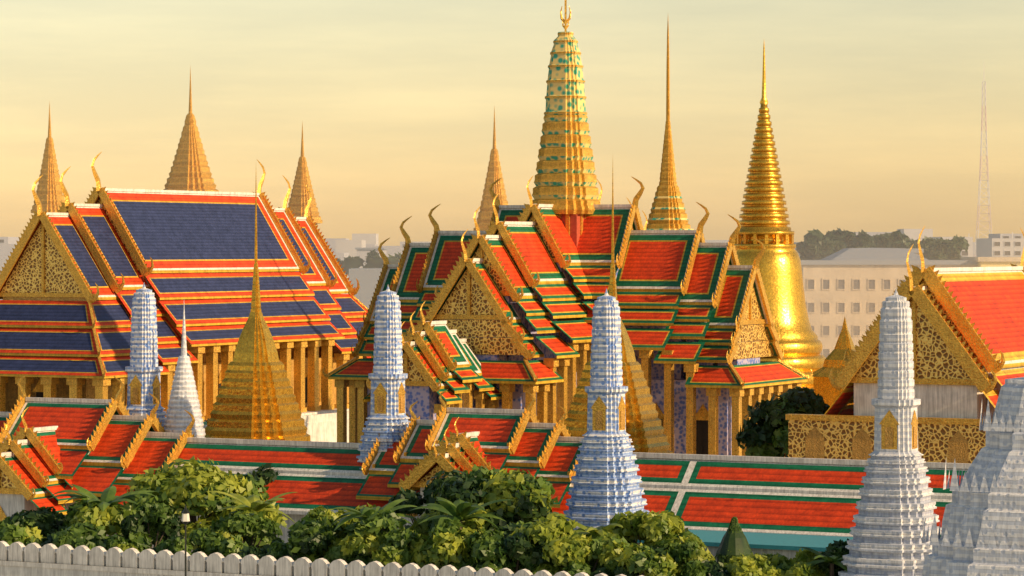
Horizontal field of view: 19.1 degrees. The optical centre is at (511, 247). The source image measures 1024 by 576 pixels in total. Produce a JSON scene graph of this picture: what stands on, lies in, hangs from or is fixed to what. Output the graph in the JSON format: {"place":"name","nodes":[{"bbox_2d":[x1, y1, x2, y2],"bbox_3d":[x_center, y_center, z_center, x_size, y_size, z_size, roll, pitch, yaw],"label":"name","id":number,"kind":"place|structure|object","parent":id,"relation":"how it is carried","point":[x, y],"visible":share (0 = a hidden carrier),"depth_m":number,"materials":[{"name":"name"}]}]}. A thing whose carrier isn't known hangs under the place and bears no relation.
{"place":"outdoors","nodes":[
{"label":"outdoors","id":0,"kind":"place"},
{"bbox_2d":[163,67,218,191],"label":"spire","id":1,"kind":"structure","parent":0,"point":[190,169],"depth_m":473.12,"materials":[{"name":"gold metal"}]},
{"bbox_2d":[287,122,322,225],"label":"spire","id":2,"kind":"structure","parent":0,"point":[299,199],"depth_m":479.77,"materials":[{"name":"gold metal"}]},
{"bbox_2d":[473,107,507,230],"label":"spire","id":3,"kind":"structure","parent":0,"point":[494,173],"depth_m":452.58,"materials":[{"name":"gold metal"}]},
{"bbox_2d":[0,0,1023,245],"label":"sky","id":4,"kind":"structure","parent":0,"point":[875,106],"materials":[{"name":"beige"}]},
{"bbox_2d":[785,226,1023,463],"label":"hall","id":5,"kind":"structure","parent":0,"point":[968,336],"depth_m":266.05,"materials":[{"name":"yellow tile"}]},
{"bbox_2d":[902,377,1023,575],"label":"white tower","id":6,"kind":"structure","parent":0,"point":[982,531],"depth_m":174.62,"materials":[{"name":"stone"}]},
{"label":"ground","id":7,"kind":"structure","parent":0,"visible":0},
{"bbox_2d":[31,102,64,212],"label":"spire","id":8,"kind":"structure","parent":7,"relation":"on","point":[49,192],"depth_m":456.03,"materials":[{"name":"gold metal"}]},
{"bbox_2d":[0,375,196,520],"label":"temple roof","id":9,"kind":"structure","parent":7,"relation":"on","point":[51,446],"depth_m":275.60,"materials":[{"name":"red tile"}]},
{"bbox_2d":[125,284,166,427],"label":"prang","id":10,"kind":"structure","parent":7,"relation":"on","point":[143,370],"depth_m":281.62,"materials":[{"name":"ceramic"}]},
{"bbox_2d":[164,307,205,437],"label":"white stupa","id":11,"kind":"object","parent":7,"relation":"on","point":[183,396],"visible":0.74,"depth_m":279.25,"materials":[{"name":"ceramic"}]},
{"bbox_2d":[0,152,370,442],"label":"temple hall","id":12,"kind":"structure","parent":7,"relation":"on","point":[74,276],"depth_m":392.89,"materials":[{"name":"blue tile"}]},
{"bbox_2d":[181,505,189,575],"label":"lamp post","id":13,"kind":"object","parent":7,"relation":"on","point":[185,512],"visible":1,"depth_m":216.06,"materials":[{"name":"grey metal"}]},
{"bbox_2d":[205,187,309,440],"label":"golden chedi","id":14,"kind":"structure","parent":7,"relation":"on","point":[255,398],"depth_m":294.46,"materials":[{"name":"gold metal"}]},
{"bbox_2d":[0,541,642,575],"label":"palace wall","id":15,"kind":"structure","parent":7,"relation":"on","point":[30,559],"depth_m":221.44,"materials":[{"name":"white paint"}]},
{"bbox_2d":[356,286,410,468],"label":"prang","id":16,"kind":"structure","parent":7,"relation":"on","point":[388,421],"depth_m":266.10,"materials":[{"name":"ceramic"}]},
{"bbox_2d":[0,456,848,575],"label":"trees","id":17,"kind":"object","parent":7,"relation":"on","point":[476,518],"visible":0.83,"depth_m":228.44,"materials":[{"name":"green plant"}]},
{"bbox_2d":[0,229,1023,357],"bbox_3d":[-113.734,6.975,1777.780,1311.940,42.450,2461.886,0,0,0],"label":"city","id":18,"kind":"object","parent":7,"relation":"on","point":[855,287],"visible":0.16,"depth_m":551.00,"materials":[{"name":"grey"}]},
{"bbox_2d":[65,389,970,551],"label":"gallery","id":19,"kind":"object","parent":7,"relation":"on","point":[791,495],"visible":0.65,"depth_m":255.94,"materials":[{"name":"red tile"}]},
{"bbox_2d":[322,0,812,456],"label":"temple building","id":20,"kind":"structure","parent":7,"relation":"on","point":[498,314],"depth_m":332.60,"materials":[{"name":"red tile"}]},
{"bbox_2d":[563,288,648,529],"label":"prang","id":21,"kind":"structure","parent":7,"relation":"on","point":[606,480],"depth_m":242.10,"materials":[{"name":"ceramic"}]},
{"bbox_2d":[564,171,672,453],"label":"golden chedi","id":22,"kind":"structure","parent":7,"relation":"on","point":[644,429],"depth_m":294.80,"materials":[{"name":"gold metal"}]},
{"bbox_2d":[335,228,969,275],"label":"trees","id":23,"kind":"object","parent":7,"relation":"on","point":[817,244],"visible":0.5,"depth_m":750.51,"materials":[{"name":"green plant"}]},
{"bbox_2d":[646,23,693,229],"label":"spire","id":24,"kind":"structure","parent":7,"relation":"on","point":[667,209],"depth_m":387.34,"materials":[{"name":"gold metal"}]},
{"bbox_2d":[714,516,752,563],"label":"pavilion roof","id":25,"kind":"structure","parent":7,"relation":"on","point":[734,541],"depth_m":224.87,"materials":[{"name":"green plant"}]},
{"bbox_2d":[637,529,852,561],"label":"wall","id":26,"kind":"structure","parent":7,"relation":"on","point":[788,546],"depth_m":229.66,"materials":[{"name":"teal paint"}]},
{"bbox_2d":[735,386,829,456],"bbox_3d":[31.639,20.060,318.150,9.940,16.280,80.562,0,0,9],"label":"court tree","id":27,"kind":"object","parent":7,"relation":"on","point":[766,435],"visible":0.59,"depth_m":281.01,"materials":[{"name":"green plant"}]},
{"bbox_2d":[735,44,855,405],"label":"golden chedi","id":28,"kind":"structure","parent":7,"relation":"on","point":[764,216],"depth_m":421.28,"materials":[{"name":"gold metal"}]},
{"bbox_2d":[838,289,941,575],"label":"prang","id":29,"kind":"structure","parent":7,"relation":"on","point":[895,503],"depth_m":212.31,"materials":[{"name":"white ceramic"}]},
{"bbox_2d":[974,81,1023,256],"bbox_3d":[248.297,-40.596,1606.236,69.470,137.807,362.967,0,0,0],"label":"radio tower","id":30,"kind":"structure","parent":7,"relation":"on","point":[986,162],"depth_m":1780.29,"materials":[{"name":"silver metal"}]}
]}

